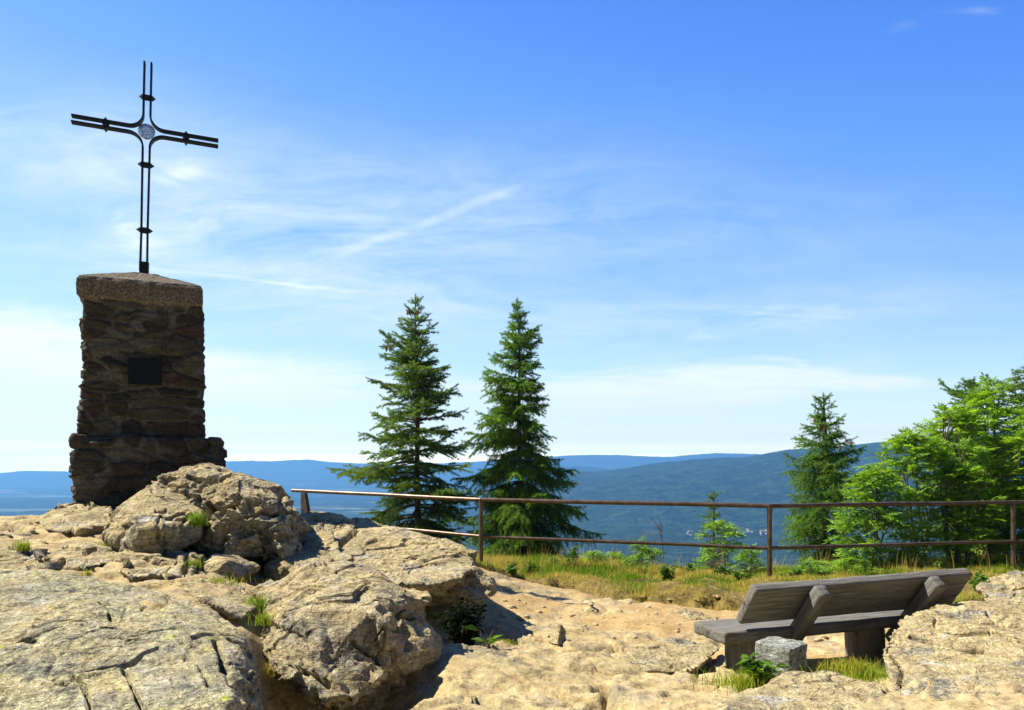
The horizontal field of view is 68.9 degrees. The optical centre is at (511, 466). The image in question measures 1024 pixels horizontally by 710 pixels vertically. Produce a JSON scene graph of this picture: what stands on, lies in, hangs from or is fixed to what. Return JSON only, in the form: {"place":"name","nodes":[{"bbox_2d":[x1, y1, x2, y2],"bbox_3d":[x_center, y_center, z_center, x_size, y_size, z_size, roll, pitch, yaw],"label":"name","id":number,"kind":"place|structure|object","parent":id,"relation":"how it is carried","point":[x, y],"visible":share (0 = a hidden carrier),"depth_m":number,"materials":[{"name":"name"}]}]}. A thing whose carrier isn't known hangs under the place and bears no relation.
{"place":"outdoors","nodes":[
{"label":"outdoors","id":0,"kind":"place"},
{"bbox_2d":[0,508,1023,709],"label":"ground","id":1,"kind":"structure","parent":0,"point":[576,669],"depth_m":4.98,"materials":[{"name":"beige stone"}]},
{"bbox_2d":[0,518,39,538],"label":"boulder","id":2,"kind":"object","parent":1,"relation":"on","point":[30,531],"visible":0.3,"depth_m":6.67,"materials":[{"name":"beige stone"}]},
{"bbox_2d":[0,546,62,573],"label":"boulder","id":3,"kind":"object","parent":1,"relation":"on","point":[11,559],"visible":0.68,"depth_m":5.21,"materials":[{"name":"beige stone"}]},
{"bbox_2d":[6,539,34,550],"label":"grass tuft","id":4,"kind":"object","parent":3,"relation":"on","point":[24,546],"visible":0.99,"depth_m":5.42,"materials":[{"name":"green plant"}]},
{"bbox_2d":[30,540,49,550],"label":"boulder","id":5,"kind":"object","parent":1,"relation":"on","point":[40,542],"visible":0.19,"depth_m":6.15,"materials":[{"name":"beige stone"}]},
{"bbox_2d":[35,502,112,536],"bbox_3d":[-4.231,0.610,7.270,0.685,0.488,1.636,0,0,-37],"label":"boulder","id":6,"kind":"object","parent":1,"relation":"on","point":[87,519],"visible":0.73,"depth_m":7.14,"materials":[{"name":"beige stone"}]},
{"bbox_2d":[41,540,113,570],"bbox_3d":[-3.272,0.736,5.622,0.496,0.308,1.037,0,0,-38],"label":"boulder","id":7,"kind":"object","parent":1,"relation":"on","point":[85,555],"visible":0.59,"depth_m":5.50,"materials":[{"name":"beige stone"}]},
{"bbox_2d":[77,570,98,575],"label":"grass tuft","id":8,"kind":"object","parent":1,"relation":"on","point":[86,573],"visible":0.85,"depth_m":5.09,"materials":[{"name":"green plant"}]},
{"bbox_2d":[0,569,262,709],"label":"rock slab","id":9,"kind":"object","parent":1,"relation":"on","point":[62,647],"visible":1,"depth_m":3.32,"materials":[{"name":"beige stone"}]},
{"bbox_2d":[68,272,226,508],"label":"summit pillar","id":10,"kind":"structure","parent":1,"relation":"on","point":[141,416],"depth_m":8.23,"materials":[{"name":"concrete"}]},
{"bbox_2d":[71,60,217,273],"bbox_3d":[-4.300,-3.490,8.784,1.555,2.520,0.100,1,0,-22],"label":"summit cross","id":11,"kind":"object","parent":10,"relation":"on","point":[146,131],"visible":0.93,"depth_m":8.75,"materials":[{"name":"black metal"}]},
{"bbox_2d":[101,487,203,554],"bbox_3d":[-3.021,0.469,6.341,0.744,0.582,1.483,0,0,-23],"label":"boulder","id":12,"kind":"object","parent":1,"relation":"on","point":[149,520],"visible":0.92,"depth_m":5.83,"materials":[{"name":"beige stone"}]},
{"bbox_2d":[182,509,212,525],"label":"grass tuft","id":13,"kind":"object","parent":12,"relation":"on","point":[197,520],"visible":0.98,"depth_m":5.93,"materials":[{"name":"green plant"}]},
{"bbox_2d":[107,549,204,582],"bbox_3d":[-2.560,0.733,5.468,0.632,0.327,1.133,0,0,-37],"label":"boulder","id":14,"kind":"object","parent":1,"relation":"on","point":[175,558],"visible":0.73,"depth_m":5.36,"materials":[{"name":"beige stone"}]},
{"bbox_2d":[167,557,205,566],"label":"grass tuft","id":15,"kind":"object","parent":14,"relation":"on","point":[191,562],"visible":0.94,"depth_m":5.34,"materials":[{"name":"green plant"}]},
{"bbox_2d":[170,572,256,620],"bbox_3d":[-1.918,0.876,4.835,0.473,0.281,1.068,0,0,-40],"label":"boulder","id":16,"kind":"object","parent":1,"relation":"on","point":[230,607],"visible":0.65,"depth_m":4.66,"materials":[{"name":"beige stone"}]},
{"bbox_2d":[186,572,263,587],"bbox_3d":[-2.040,0.763,5.068,0.739,0.071,0.470,0,0,-15],"label":"grass tuft","id":17,"kind":"object","parent":1,"relation":"on","point":[220,579],"visible":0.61,"depth_m":5.08,"materials":[{"name":"green plant"}]},
{"bbox_2d":[145,463,311,560],"bbox_3d":[-2.641,0.430,6.854,1.700,0.933,1.602,0,0,0],"label":"boulder","id":18,"kind":"object","parent":1,"relation":"on","point":[252,517],"visible":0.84,"depth_m":6.35,"materials":[{"name":"beige stone"}]},
{"bbox_2d":[204,553,259,582],"bbox_3d":[-2.212,0.833,5.788,0.436,0.287,0.521,0,0,0],"label":"rock slab","id":19,"kind":"object","parent":1,"relation":"on","point":[236,566],"visible":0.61,"depth_m":5.68,"materials":[{"name":"beige stone"}]},
{"bbox_2d":[234,591,279,610],"bbox_3d":[-1.590,0.842,4.709,0.339,0.104,0.249,0,0,0],"label":"grass tuft","id":20,"kind":"object","parent":1,"relation":"on","point":[257,604],"visible":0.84,"depth_m":4.68,"materials":[{"name":"green plant"}]},
{"bbox_2d":[244,608,275,625],"bbox_3d":[-1.483,0.899,4.497,0.224,0.103,0.230,0,0,0],"label":"grass tuft","id":21,"kind":"object","parent":1,"relation":"on","point":[263,620],"visible":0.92,"depth_m":4.47,"materials":[{"name":"green plant"}]},
{"bbox_2d":[263,659,279,677],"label":"grass tuft","id":22,"kind":"object","parent":1,"relation":"on","point":[270,671],"visible":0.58,"depth_m":4.24,"materials":[{"name":"green plant"}]},
{"bbox_2d":[264,523,340,580],"bbox_3d":[-1.852,0.834,6.563,0.672,0.601,1.475,0,0,-25],"label":"rock slab","id":23,"kind":"object","parent":1,"relation":"on","point":[319,538],"visible":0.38,"depth_m":6.35,"materials":[{"name":"beige stone"}]},
{"bbox_2d":[300,511,322,517],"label":"boulder","id":24,"kind":"object","parent":1,"relation":"on","point":[309,514],"visible":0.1,"depth_m":9.08,"materials":[{"name":"grey stone"}]},
{"bbox_2d":[306,512,354,533],"bbox_3d":[-1.908,0.709,7.809,0.648,0.400,1.079,0,0,-29],"label":"boulder","id":25,"kind":"object","parent":1,"relation":"on","point":[335,522],"visible":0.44,"depth_m":8.00,"materials":[{"name":"beige stone"}]},
{"bbox_2d":[253,560,443,709],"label":"boulder","id":26,"kind":"object","parent":1,"relation":"on","point":[343,635],"visible":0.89,"depth_m":4.33,"materials":[{"name":"beige stone"}]},
{"bbox_2d":[322,526,477,596],"bbox_3d":[-1.019,0.884,6.889,1.426,0.569,2.275,0,0,0],"label":"rock slab","id":27,"kind":"object","parent":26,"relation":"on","point":[410,559],"visible":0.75,"depth_m":6.49,"materials":[{"name":"beige stone"}]},
{"bbox_2d":[352,517,388,528],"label":"boulder","id":28,"kind":"object","parent":1,"relation":"on","point":[366,522],"visible":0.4,"depth_m":8.46,"materials":[{"name":"grey stone"}]},
{"bbox_2d":[325,294,485,545],"bbox_3d":[-2.179,-0.335,14.785,3.781,6.335,4.011,0,0,16],"label":"spruce tree","id":29,"kind":"object","parent":1,"relation":"on","point":[413,378],"visible":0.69,"depth_m":14.69,"materials":[{"name":"green plant"}]},
{"bbox_2d":[426,612,447,620],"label":"grass tuft","id":30,"kind":"object","parent":1,"relation":"on","point":[433,615],"visible":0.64,"depth_m":6.32,"materials":[{"name":"green plant"}]},
{"bbox_2d":[435,597,487,645],"bbox_3d":[-0.359,1.206,5.526,0.446,0.471,0.279,0,0,-36],"label":"bilberry bush","id":31,"kind":"object","parent":1,"relation":"on","point":[458,633],"visible":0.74,"depth_m":5.49,"materials":[{"name":"green plant"}]},
{"bbox_2d":[427,566,497,606],"bbox_3d":[-0.374,1.025,6.540,0.685,0.362,0.765,0,0,28],"label":"boulder","id":32,"kind":"object","parent":1,"relation":"on","point":[476,584],"visible":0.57,"depth_m":6.23,"materials":[{"name":"beige stone"}]},
{"bbox_2d":[463,624,501,645],"bbox_3d":[-0.203,1.175,5.178,0.290,0.174,0.093,0,0,-7],"label":"leafy sprout","id":33,"kind":"object","parent":1,"relation":"on","point":[490,639],"visible":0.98,"depth_m":5.15,"materials":[{"name":"green plant"}]},
{"bbox_2d":[506,561,517,573],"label":"weed","id":34,"kind":"object","parent":1,"relation":"on","point":[512,568],"visible":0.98,"depth_m":9.86,"materials":[{"name":"green plant"}]},
{"bbox_2d":[497,637,533,647],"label":"grass tuft","id":35,"kind":"object","parent":1,"relation":"on","point":[510,641],"visible":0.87,"depth_m":5.79,"materials":[{"name":"green plant"}]},
{"bbox_2d":[450,297,606,557],"bbox_3d":[0.240,-0.420,14.092,2.702,5.546,2.715,0,0,-26],"label":"spruce tree","id":36,"kind":"object","parent":1,"relation":"on","point":[513,519],"visible":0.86,"depth_m":13.69,"materials":[{"name":"green plant"}]},
{"bbox_2d":[524,562,541,575],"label":"weed","id":37,"kind":"object","parent":1,"relation":"on","point":[529,567],"visible":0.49,"depth_m":10.98,"materials":[{"name":"green plant"}]},
{"bbox_2d":[544,556,559,566],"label":"weed","id":38,"kind":"object","parent":1,"relation":"on","point":[551,561],"visible":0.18,"depth_m":11.37,"materials":[{"name":"green plant"}]},
{"bbox_2d":[549,624,565,644],"bbox_3d":[0.368,1.315,5.782,0.126,0.177,0.239,0,0,30],"label":"rock spike","id":39,"kind":"object","parent":1,"relation":"on","point":[558,637],"visible":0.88,"depth_m":5.74,"materials":[{"name":"beige stone"}]},
{"bbox_2d":[562,545,579,563],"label":"weed","id":40,"kind":"object","parent":1,"relation":"on","point":[572,552],"visible":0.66,"depth_m":11.19,"materials":[{"name":"green plant"}]},
{"bbox_2d":[582,550,607,563],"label":"rowan sapling","id":41,"kind":"object","parent":1,"relation":"on","point":[593,554],"visible":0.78,"depth_m":11.56,"materials":[{"name":"green plant"}]},
{"bbox_2d":[601,550,626,563],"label":"rowan sapling","id":42,"kind":"object","parent":1,"relation":"on","point":[613,555],"visible":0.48,"depth_m":11.65,"materials":[{"name":"green plant"}]},
{"bbox_2d":[616,535,665,565],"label":"rowan sapling","id":43,"kind":"object","parent":1,"relation":"on","point":[647,556],"visible":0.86,"depth_m":11.31,"materials":[{"name":"green plant"}]},
{"bbox_2d":[641,515,662,564],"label":"dead sapling","id":44,"kind":"object","parent":1,"relation":"on","point":[660,529],"visible":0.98,"depth_m":11.36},
{"bbox_2d":[291,489,1023,576],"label":"metal railing","id":45,"kind":"object","parent":1,"relation":"on","point":[481,536],"visible":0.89,"depth_m":10.84,"materials":[{"name":"brown metal"}]},
{"bbox_2d":[656,561,680,580],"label":"weed","id":46,"kind":"object","parent":1,"relation":"on","point":[666,572],"visible":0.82,"depth_m":9.98,"materials":[{"name":"green plant"}]},
{"bbox_2d":[619,638,718,673],"bbox_3d":[1.224,1.489,5.688,0.581,0.232,1.276,0,0,32],"label":"rock slab","id":47,"kind":"object","parent":1,"relation":"on","point":[665,656],"visible":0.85,"depth_m":5.53,"materials":[{"name":"beige stone"}]},
{"bbox_2d":[677,562,699,573],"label":"weed","id":48,"kind":"object","parent":1,"relation":"on","point":[690,566],"visible":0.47,"depth_m":10.77,"materials":[{"name":"green plant"}]},
{"bbox_2d":[666,608,717,620],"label":"path rock","id":49,"kind":"object","parent":1,"relation":"on","point":[691,615],"visible":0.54,"depth_m":7.35,"materials":[{"name":"beige stone"}]},
{"bbox_2d":[684,519,748,574],"bbox_3d":[3.256,1.382,11.803,0.939,1.140,1.074,0,0,-45],"label":"rowan tree","id":50,"kind":"object","parent":1,"relation":"on","point":[717,526],"visible":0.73,"depth_m":11.75,"materials":[{"name":"green plant"}]},
{"bbox_2d":[696,490,736,571],"bbox_3d":[3.295,1.300,12.186,0.787,1.852,0.813,0,0,30],"label":"spruce tree","id":51,"kind":"object","parent":1,"relation":"on","point":[714,515],"visible":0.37,"depth_m":12.18,"materials":[{"name":"green plant"}]},
{"bbox_2d":[712,565,730,576],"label":"weed","id":52,"kind":"object","parent":1,"relation":"on","point":[721,569],"visible":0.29,"depth_m":10.40,"materials":[{"name":"green plant"}]},
{"bbox_2d":[692,663,771,693],"bbox_3d":[1.354,1.290,4.552,0.567,0.127,0.466,0,0,0],"label":"grass tuft","id":53,"kind":"object","parent":1,"relation":"on","point":[741,680],"visible":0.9,"depth_m":4.54,"materials":[{"name":"green plant"}]},
{"bbox_2d":[728,566,753,580],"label":"weed","id":54,"kind":"object","parent":1,"relation":"on","point":[737,575],"visible":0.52,"depth_m":9.80,"materials":[{"name":"green plant"}]},
{"bbox_2d":[726,543,765,576],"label":"rowan sapling","id":55,"kind":"object","parent":1,"relation":"on","point":[747,558],"visible":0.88,"depth_m":11.15,"materials":[{"name":"green plant"}]},
{"bbox_2d":[736,652,789,685],"bbox_3d":[1.550,1.279,4.644,0.286,0.236,0.259,0,0,-11],"label":"leafy plant","id":56,"kind":"object","parent":1,"relation":"on","point":[766,667],"visible":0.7,"depth_m":4.61,"materials":[{"name":"green plant"}]},
{"bbox_2d":[755,636,806,677],"bbox_3d":[1.799,1.287,4.997,0.265,0.239,0.297,4,2,43],"label":"stone block","id":57,"kind":"object","parent":1,"relation":"on","point":[775,650],"depth_m":4.91,"materials":[{"name":"grey stone"}]},
{"bbox_2d":[777,565,803,576],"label":"weed","id":58,"kind":"object","parent":1,"relation":"on","point":[797,571],"visible":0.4,"depth_m":10.32,"materials":[{"name":"green plant"}]},
{"bbox_2d":[716,670,891,709],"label":"rock slab","id":59,"kind":"object","parent":1,"relation":"on","point":[804,690],"visible":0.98,"depth_m":4.03,"materials":[{"name":"beige stone"}]},
{"bbox_2d":[792,556,842,574],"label":"rowan sapling","id":60,"kind":"object","parent":1,"relation":"on","point":[816,566],"visible":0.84,"depth_m":10.91,"materials":[{"name":"green plant"}]},
{"bbox_2d":[777,391,867,565],"bbox_3d":[5.466,0.768,13.146,1.510,4.191,1.838,0,0,24],"label":"spruce tree","id":61,"kind":"object","parent":1,"relation":"on","point":[823,476],"visible":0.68,"depth_m":13.03,"materials":[{"name":"green plant"}]},
{"bbox_2d":[694,568,972,670],"bbox_3d":[2.468,1.200,5.609,2.068,0.809,0.738,-1,0,-17],"label":"wooden bench","id":62,"kind":"object","parent":1,"relation":"on","point":[862,613],"visible":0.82,"depth_m":5.49,"materials":[{"name":"grey wood"}]},
{"bbox_2d":[779,654,888,683],"bbox_3d":[2.218,1.302,4.715,1.087,0.117,0.701,0,0,0],"label":"grass tuft","id":63,"kind":"object","parent":1,"relation":"on","point":[858,676],"visible":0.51,"depth_m":4.70,"materials":[{"name":"green plant"}]},
{"bbox_2d":[795,653,884,678],"bbox_3d":[2.118,1.259,4.801,0.579,0.104,0.399,0,0,9],"label":"grass tuft","id":64,"kind":"object","parent":1,"relation":"on","point":[850,663],"visible":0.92,"depth_m":4.77,"materials":[{"name":"green plant"}]},
{"bbox_2d":[828,555,882,571],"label":"rowan sapling","id":65,"kind":"object","parent":1,"relation":"on","point":[850,561],"visible":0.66,"depth_m":11.26,"materials":[{"name":"green plant"}]},
{"bbox_2d":[850,558,875,574],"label":"weed","id":66,"kind":"object","parent":1,"relation":"on","point":[864,566],"visible":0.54,"depth_m":10.56,"materials":[{"name":"green plant"}]},
{"bbox_2d":[823,462,929,566],"bbox_3d":[5.672,0.858,11.627,1.639,1.887,1.217,0,0,0],"label":"rowan tree","id":67,"kind":"object","parent":1,"relation":"on","point":[868,476],"visible":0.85,"depth_m":11.51,"materials":[{"name":"green plant"}]},
{"bbox_2d":[874,541,931,568],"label":"rowan sapling","id":68,"kind":"object","parent":1,"relation":"on","point":[903,557],"visible":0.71,"depth_m":11.45,"materials":[{"name":"green plant"}]},
{"bbox_2d":[848,426,993,561],"bbox_3d":[6.598,0.626,12.144,2.327,2.560,1.550,0,0,-8],"label":"rowan tree","id":69,"kind":"object","parent":1,"relation":"on","point":[905,438],"visible":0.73,"depth_m":11.89,"materials":[{"name":"green plant"}]},
{"bbox_2d":[923,561,941,569],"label":"weed","id":70,"kind":"object","parent":1,"relation":"on","point":[937,564],"visible":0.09,"depth_m":10.91,"materials":[{"name":"green plant"}]},
{"bbox_2d":[883,598,1023,701],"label":"rock slab","id":71,"kind":"object","parent":1,"relation":"on","point":[947,649],"visible":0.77,"depth_m":4.67,"materials":[{"name":"beige stone"}]},
{"bbox_2d":[898,399,1018,563],"bbox_3d":[7.292,0.404,12.297,1.771,2.999,1.599,0,0,0],"label":"rowan tree","id":72,"kind":"object","parent":1,"relation":"on","point":[962,418],"visible":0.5,"depth_m":12.20,"materials":[{"name":"green plant"}]},
{"bbox_2d":[906,461,1023,565],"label":"rowan tree","id":73,"kind":"object","parent":1,"relation":"on","point":[975,475],"visible":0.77,"depth_m":11.76,"materials":[{"name":"green plant"}]},
{"bbox_2d":[912,376,1023,557],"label":"tree","id":74,"kind":"object","parent":1,"relation":"on","point":[969,384],"visible":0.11,"depth_m":13.46,"materials":[{"name":"green plant"}]},
{"bbox_2d":[967,569,988,591],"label":"weed","id":75,"kind":"object","parent":1,"relation":"on","point":[979,578],"visible":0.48,"depth_m":8.58,"materials":[{"name":"green plant"}]},
{"bbox_2d":[940,371,1023,556],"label":"rowan tree","id":76,"kind":"object","parent":1,"relation":"on","point":[985,395],"visible":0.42,"depth_m":12.53,"materials":[{"name":"green plant"}]},
{"bbox_2d":[974,365,1023,556],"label":"tree","id":77,"kind":"object","parent":1,"relation":"on","point":[1020,386],"visible":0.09,"depth_m":13.05,"materials":[{"name":"green plant"}]},
{"bbox_2d":[975,404,1023,548],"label":"rowan tree","id":78,"kind":"object","parent":1,"relation":"on","point":[1006,489],"visible":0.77,"depth_m":12.03,"materials":[{"name":"green plant"}]},
{"bbox_2d":[976,570,1023,600],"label":"boulder","id":79,"kind":"object","parent":1,"relation":"on","point":[1009,585],"visible":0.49,"depth_m":6.67,"materials":[{"name":"beige stone"}]},
{"bbox_2d":[990,530,1023,561],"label":"rowan sapling","id":80,"kind":"object","parent":1,"relation":"on","point":[1021,549],"visible":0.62,"depth_m":11.79,"materials":[{"name":"green plant"}]},
{"bbox_2d":[0,432,1023,570],"bbox_3d":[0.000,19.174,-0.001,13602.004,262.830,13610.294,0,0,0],"label":"hills","id":81,"kind":"structure","parent":0,"point":[745,478],"depth_m":1940.77,"materials":[{"name":"blue"}]},
{"bbox_2d":[0,0,1023,472],"label":"sky","id":82,"kind":"structure","parent":0,"point":[715,218],"materials":[{"name":"blue"}]},
{"bbox_2d":[476,538,1023,610],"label":"grass","id":83,"kind":"structure","parent":0,"point":[630,571],"depth_m":10.62,"materials":[{"name":"green plant"}]}
]}

